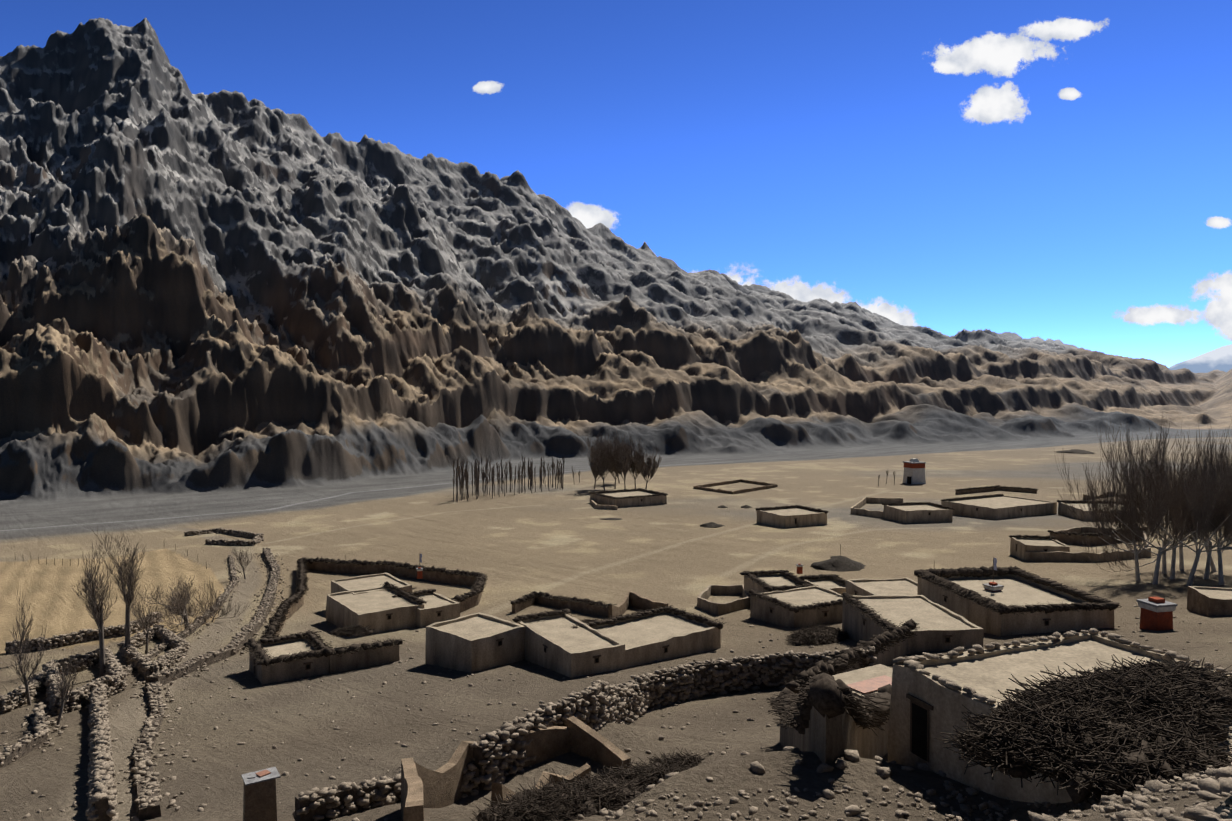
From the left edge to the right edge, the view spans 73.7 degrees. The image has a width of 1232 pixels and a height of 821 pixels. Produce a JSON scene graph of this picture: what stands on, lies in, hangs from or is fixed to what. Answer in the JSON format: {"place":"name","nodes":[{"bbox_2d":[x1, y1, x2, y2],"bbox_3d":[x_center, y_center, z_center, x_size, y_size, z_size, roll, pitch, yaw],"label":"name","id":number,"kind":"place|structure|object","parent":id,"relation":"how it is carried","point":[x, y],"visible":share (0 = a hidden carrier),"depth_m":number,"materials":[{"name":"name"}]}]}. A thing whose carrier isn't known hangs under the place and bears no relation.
{"place":"outdoors","nodes":[
{"label":"outdoors","id":0,"kind":"place"},
{"bbox_2d":[0,668,46,713],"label":"stone wall","id":1,"kind":"structure","parent":0,"point":[39,686],"depth_m":64.45,"materials":[{"name":"grey stone"}]},
{"bbox_2d":[0,702,67,769],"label":"stone wall","id":2,"kind":"structure","parent":0,"point":[40,720],"depth_m":52.53,"materials":[{"name":"grey stone"}]},
{"bbox_2d":[5,611,162,653],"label":"stone wall","id":3,"kind":"structure","parent":0,"point":[71,639],"depth_m":86.81,"materials":[{"name":"grey stone"}]},
{"bbox_2d":[85,678,118,820],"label":"stone wall","id":4,"kind":"structure","parent":0,"point":[98,765],"depth_m":43.01,"materials":[{"name":"grey stone"}]},
{"bbox_2d":[113,681,208,820],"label":"stone wall","id":5,"kind":"structure","parent":0,"point":[142,759],"depth_m":46.55,"materials":[{"name":"grey stone"}]},
{"bbox_2d":[122,555,241,676],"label":"stone wall","id":6,"kind":"structure","parent":0,"point":[225,592],"depth_m":95.41,"materials":[{"name":"grey stone"}]},
{"bbox_2d":[131,547,292,686],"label":"stone wall","id":7,"kind":"structure","parent":0,"point":[237,635],"depth_m":84.51,"materials":[{"name":"grey stone"}]},
{"bbox_2d":[292,762,479,820],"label":"stone wall","id":8,"kind":"structure","parent":0,"point":[379,797],"depth_m":33.88,"materials":[{"name":"grey stone"}]},
{"bbox_2d":[0,18,1231,820],"bbox_3d":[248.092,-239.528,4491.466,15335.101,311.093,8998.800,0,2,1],"label":"terrain","id":9,"kind":"structure","parent":0,"point":[292,338],"depth_m":323.66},
{"bbox_2d":[41,648,127,715],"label":"stone enclosure","id":10,"kind":"object","parent":9,"relation":"on","point":[116,681],"depth_m":67.30,"materials":[{"name":"grey stone"}]},
{"bbox_2d":[117,625,189,678],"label":"stone enclosure","id":11,"kind":"object","parent":9,"relation":"on","point":[142,668],"depth_m":78.73,"materials":[{"name":"grey stone"}]},
{"bbox_2d":[184,527,263,545],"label":"enclosure wall","id":12,"kind":"structure","parent":9,"relation":"on","point":[256,539],"depth_m":167.18,"materials":[{"name":"grey stone"}]},
{"bbox_2d":[241,767,279,820],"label":"gate pillar","id":13,"kind":"structure","parent":9,"relation":"on","point":[259,799],"depth_m":32.94,"materials":[{"name":"paint"}]},
{"bbox_2d":[249,637,328,684],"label":"flat-roofed house","id":14,"kind":"structure","parent":9,"relation":"on","point":[293,669],"depth_m":70.64,"materials":[{"name":"grey paint"}]},
{"bbox_2d":[276,595,303,635],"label":"wall","id":15,"kind":"structure","parent":9,"relation":"on","point":[294,608],"depth_m":100.27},
{"bbox_2d":[329,643,399,673],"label":"front wall","id":16,"kind":"structure","parent":9,"relation":"on","point":[346,661],"depth_m":73.10,"materials":[{"name":"grey paint"}]},
{"bbox_2d":[331,572,411,594],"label":"house","id":17,"kind":"structure","parent":9,"relation":"on","point":[361,582],"depth_m":102.30,"materials":[{"name":"paint"}]},
{"bbox_2d":[326,586,423,634],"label":"house","id":18,"kind":"structure","parent":9,"relation":"on","point":[381,611],"depth_m":90.64,"materials":[{"name":"paint"}]},
{"bbox_2d":[304,562,483,612],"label":"back wall","id":19,"kind":"structure","parent":9,"relation":"on","point":[435,576],"depth_m":124.57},
{"bbox_2d":[401,758,423,820],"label":"ruin","id":20,"kind":"object","parent":9,"relation":"on","point":[412,802],"visible":1,"depth_m":25.61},
{"bbox_2d":[416,553,422,578],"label":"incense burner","id":21,"kind":"object","parent":9,"relation":"on","point":[419,569],"visible":1,"depth_m":116.26,"materials":[{"name":"stone"}]},
{"bbox_2d":[416,592,459,627],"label":"house","id":22,"kind":"structure","parent":9,"relation":"on","point":[439,607],"depth_m":91.91,"materials":[{"name":"paint"}]},
{"bbox_2d":[425,612,524,672],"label":"flat-roofed house","id":23,"kind":"structure","parent":9,"relation":"on","point":[474,642],"depth_m":71.98,"materials":[{"name":"paint"}]},
{"bbox_2d":[414,726,569,808],"bbox_3d":[-5.960,15.998,38.025,1.951,3.926,10.679,1,2,36],"label":"ruin","id":24,"kind":"object","parent":9,"relation":"on","point":[442,786],"visible":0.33,"depth_m":37.16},
{"bbox_2d":[491,763,590,805],"bbox_3d":[-3.466,16.069,35.009,1.752,3.944,7.741,1,2,25],"label":"ruin","id":25,"kind":"object","parent":9,"relation":"on","point":[503,791],"visible":0.28,"depth_m":36.84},
{"bbox_2d":[512,596,608,617],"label":"courtyard wall","id":26,"kind":"structure","parent":9,"relation":"on","point":[582,607],"depth_m":97.52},
{"bbox_2d":[516,613,624,677],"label":"house","id":27,"kind":"structure","parent":9,"relation":"on","point":[558,644],"depth_m":69.11,"materials":[{"name":"paint"}]},
{"bbox_2d":[567,716,630,770],"bbox_3d":[-0.801,16.785,40.511,0.791,2.224,4.204,-1,2,-44],"label":"ruin","id":28,"kind":"object","parent":9,"relation":"on","point":[587,741],"visible":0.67,"depth_m":40.69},
{"bbox_2d":[590,499,617,509],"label":"yard wall","id":29,"kind":"structure","parent":9,"relation":"on","point":[596,506],"depth_m":209.42,"materials":[{"name":"paint"}]},
{"bbox_2d":[600,518,621,519],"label":"wall","id":30,"kind":"structure","parent":9,"relation":"on","point":[610,519],"depth_m":190.37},
{"bbox_2d":[0,604,1231,820],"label":"stones","id":31,"kind":"object","parent":9,"relation":"on","point":[76,804],"visible":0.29,"depth_m":52.60,"materials":[{"name":"grey stone"}]},
{"bbox_2d":[4,410,1231,724],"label":"trees","id":32,"kind":"object","parent":9,"relation":"on","point":[1182,498],"depth_m":102.04,"materials":[{"name":"brown plant"}]},
{"bbox_2d":[590,490,666,507],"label":"house","id":33,"kind":"structure","parent":9,"relation":"on","point":[635,501],"depth_m":218.09,"materials":[{"name":"paint"}]},
{"bbox_2d":[609,591,667,617],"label":"ruin","id":34,"kind":"object","parent":9,"relation":"on","point":[634,600],"visible":0.69,"depth_m":96.77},
{"bbox_2d":[591,611,720,667],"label":"house","id":35,"kind":"structure","parent":9,"relation":"on","point":[660,636],"depth_m":73.22,"materials":[{"name":"paint"}]},
{"bbox_2d":[700,522,723,527],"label":"heap","id":36,"kind":"object","parent":9,"relation":"on","point":[711,525],"visible":0.98,"depth_m":177.20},
{"bbox_2d":[697,585,749,615],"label":"yard wall","id":37,"kind":"structure","parent":9,"relation":"on","point":[705,604],"depth_m":96.41,"materials":[{"name":"grey paint"}]},
{"bbox_2d":[693,479,777,493],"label":"enclosure","id":38,"kind":"object","parent":9,"relation":"on","point":[766,486],"visible":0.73,"depth_m":258.67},
{"bbox_2d":[242,485,1231,820],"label":"brushwood piles","id":39,"kind":"object","parent":9,"relation":"on","point":[1098,733],"visible":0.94,"depth_m":24.00,"materials":[{"name":"brown wood"}]},
{"bbox_2d":[744,573,801,598],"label":"house","id":40,"kind":"structure","parent":9,"relation":"on","point":[779,580],"depth_m":99.32,"materials":[{"name":"paint"}]},
{"bbox_2d":[756,507,826,527],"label":"flat-roofed house","id":41,"kind":"structure","parent":9,"relation":"on","point":[792,517],"depth_m":176.93,"materials":[{"name":"paint"}]},
{"bbox_2d":[750,586,842,628],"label":"house","id":42,"kind":"structure","parent":9,"relation":"on","point":[762,610],"depth_m":87.20,"materials":[{"name":"grey paint"}]},
{"bbox_2d":[796,564,802,573],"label":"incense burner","id":43,"kind":"object","parent":9,"relation":"on","point":[799,568],"visible":1,"depth_m":107.30,"materials":[{"name":"stone"}]},
{"bbox_2d":[805,578,845,593],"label":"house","id":44,"kind":"structure","parent":9,"relation":"on","point":[833,585],"depth_m":97.31,"materials":[{"name":"paint"}]},
{"bbox_2d":[780,706,889,764],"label":"wall","id":45,"kind":"structure","parent":9,"relation":"on","point":[825,739],"depth_m":27.65,"materials":[{"name":"grey paint"}]},
{"bbox_2d":[832,664,892,698],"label":"shed roof","id":46,"kind":"structure","parent":45,"relation":"on","point":[869,680],"depth_m":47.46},
{"bbox_2d":[810,555,865,571],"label":"heap","id":47,"kind":"object","parent":9,"relation":"on","point":[838,563],"visible":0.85,"depth_m":123.14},
{"bbox_2d":[798,636,907,694],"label":"wall","id":48,"kind":"structure","parent":9,"relation":"on","point":[885,658],"depth_m":63.35,"materials":[{"name":"grey paint"}]},
{"bbox_2d":[851,497,902,517],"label":"yard wall","id":49,"kind":"structure","parent":9,"relation":"on","point":[856,509],"depth_m":207.86,"materials":[{"name":"paint"}]},
{"bbox_2d":[846,577,917,595],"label":"house","id":50,"kind":"structure","parent":9,"relation":"on","point":[871,587],"depth_m":91.84,"materials":[{"name":"paint"}]},
{"bbox_2d":[842,595,983,653],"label":"house","id":51,"kind":"structure","parent":9,"relation":"on","point":[941,627],"depth_m":71.98,"materials":[{"name":"grey paint"}]},
{"bbox_2d":[597,746,1231,820],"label":"stones","id":52,"kind":"object","parent":9,"relation":"on","point":[1208,786],"visible":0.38,"depth_m":22.63,"materials":[{"name":"grey stone"}]},
{"bbox_2d":[903,458,925,483],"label":"stupa","id":53,"kind":"object","parent":9,"relation":"on","point":[914,470],"visible":0.88,"depth_m":270.16,"materials":[{"name":"paint"}]},
{"bbox_2d":[883,504,952,523],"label":"house","id":54,"kind":"structure","parent":9,"relation":"on","point":[916,513],"depth_m":179.88,"materials":[{"name":"paint"}]},
{"bbox_2d":[608,759,1231,820],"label":"gravel","id":55,"kind":"structure","parent":9,"relation":"on","point":[1197,811],"depth_m":21.95,"materials":[{"name":"grey gravel"}]},
{"bbox_2d":[955,487,1036,494],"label":"wall","id":56,"kind":"structure","parent":9,"relation":"on","point":[960,492],"depth_m":241.69,"materials":[{"name":"brown stone"}]},
{"bbox_2d":[941,495,1056,519],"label":"house","id":57,"kind":"structure","parent":9,"relation":"on","point":[998,507],"depth_m":189.91,"materials":[{"name":"paint"}]},
{"bbox_2d":[917,574,1113,635],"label":"house","id":58,"kind":"structure","parent":9,"relation":"on","point":[1018,591],"depth_m":77.59,"materials":[{"name":"paint"}]},
{"bbox_2d":[982,557,1003,591],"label":"shrine","id":59,"kind":"object","parent":58,"relation":"on","point":[993,586],"visible":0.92,"depth_m":82.42,"materials":[{"name":"stone"}]},
{"bbox_2d":[1010,537,1069,560],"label":"house","id":60,"kind":"structure","parent":9,"relation":"on","point":[1019,547],"depth_m":129.56,"materials":[{"name":"paint"}]},
{"bbox_2d":[888,632,1231,818],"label":"house","id":61,"kind":"structure","parent":9,"relation":"on","point":[925,710],"depth_m":26.27,"materials":[{"name":"paint"}]},
{"bbox_2d":[892,628,1231,707],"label":"house coping stones","id":62,"kind":"object","parent":61,"relation":"on","point":[912,663],"visible":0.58,"depth_m":27.66,"materials":[{"name":"grey stone"}]},
{"bbox_2d":[1056,449,1093,453],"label":"heap","id":63,"kind":"object","parent":9,"relation":"on","point":[1075,451],"visible":0.98,"depth_m":416.22,"materials":[{"name":"grey stone"}]},
{"bbox_2d":[1025,527,1150,561],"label":"yard wall","id":64,"kind":"structure","parent":9,"relation":"on","point":[1054,556],"depth_m":126.08,"materials":[{"name":"grey paint"}]},
{"bbox_2d":[1050,530,1147,545],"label":"wall","id":65,"kind":"structure","parent":9,"relation":"on","point":[1071,539],"depth_m":143.60,"materials":[{"name":"brown stone"}]},
{"bbox_2d":[1083,491,1126,500],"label":"ruin","id":66,"kind":"object","parent":9,"relation":"on","point":[1084,497],"visible":0.12,"depth_m":221.75,"materials":[{"name":"brown stone"}]},
{"bbox_2d":[1058,502,1159,520],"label":"house","id":67,"kind":"structure","parent":9,"relation":"on","point":[1063,510],"depth_m":184.36,"materials":[{"name":"paint"}]},
{"bbox_2d":[1136,597,1177,630],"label":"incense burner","id":68,"kind":"object","parent":9,"relation":"on","point":[1156,613],"visible":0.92,"depth_m":71.30,"materials":[{"name":"stone"}]},
{"bbox_2d":[1098,508,1231,585],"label":"tree trunks","id":69,"kind":"object","parent":9,"relation":"on","point":[1208,551],"visible":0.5,"depth_m":104.19,"materials":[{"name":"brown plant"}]},
{"bbox_2d":[1187,586,1231,616],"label":"house","id":70,"kind":"structure","parent":9,"relation":"on","point":[1211,601],"depth_m":79.43,"materials":[{"name":"beige"}]},
{"bbox_2d":[0,0,1231,367],"label":"sky","id":71,"kind":"structure","parent":0,"point":[1061,170],"materials":[{"name":"blue"}]},
{"bbox_2d":[469,646,876,790],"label":"stone wall","id":72,"kind":"structure","parent":0,"point":[608,712],"depth_m":50.82,"materials":[{"name":"grey stone"}]},
{"bbox_2d":[1169,344,1231,372],"bbox_3d":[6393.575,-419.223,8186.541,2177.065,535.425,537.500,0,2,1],"label":"snowy mountain","id":73,"kind":"structure","parent":0,"point":[1220,358],"depth_m":8369.66,"materials":[{"name":"white snow"}]}
]}

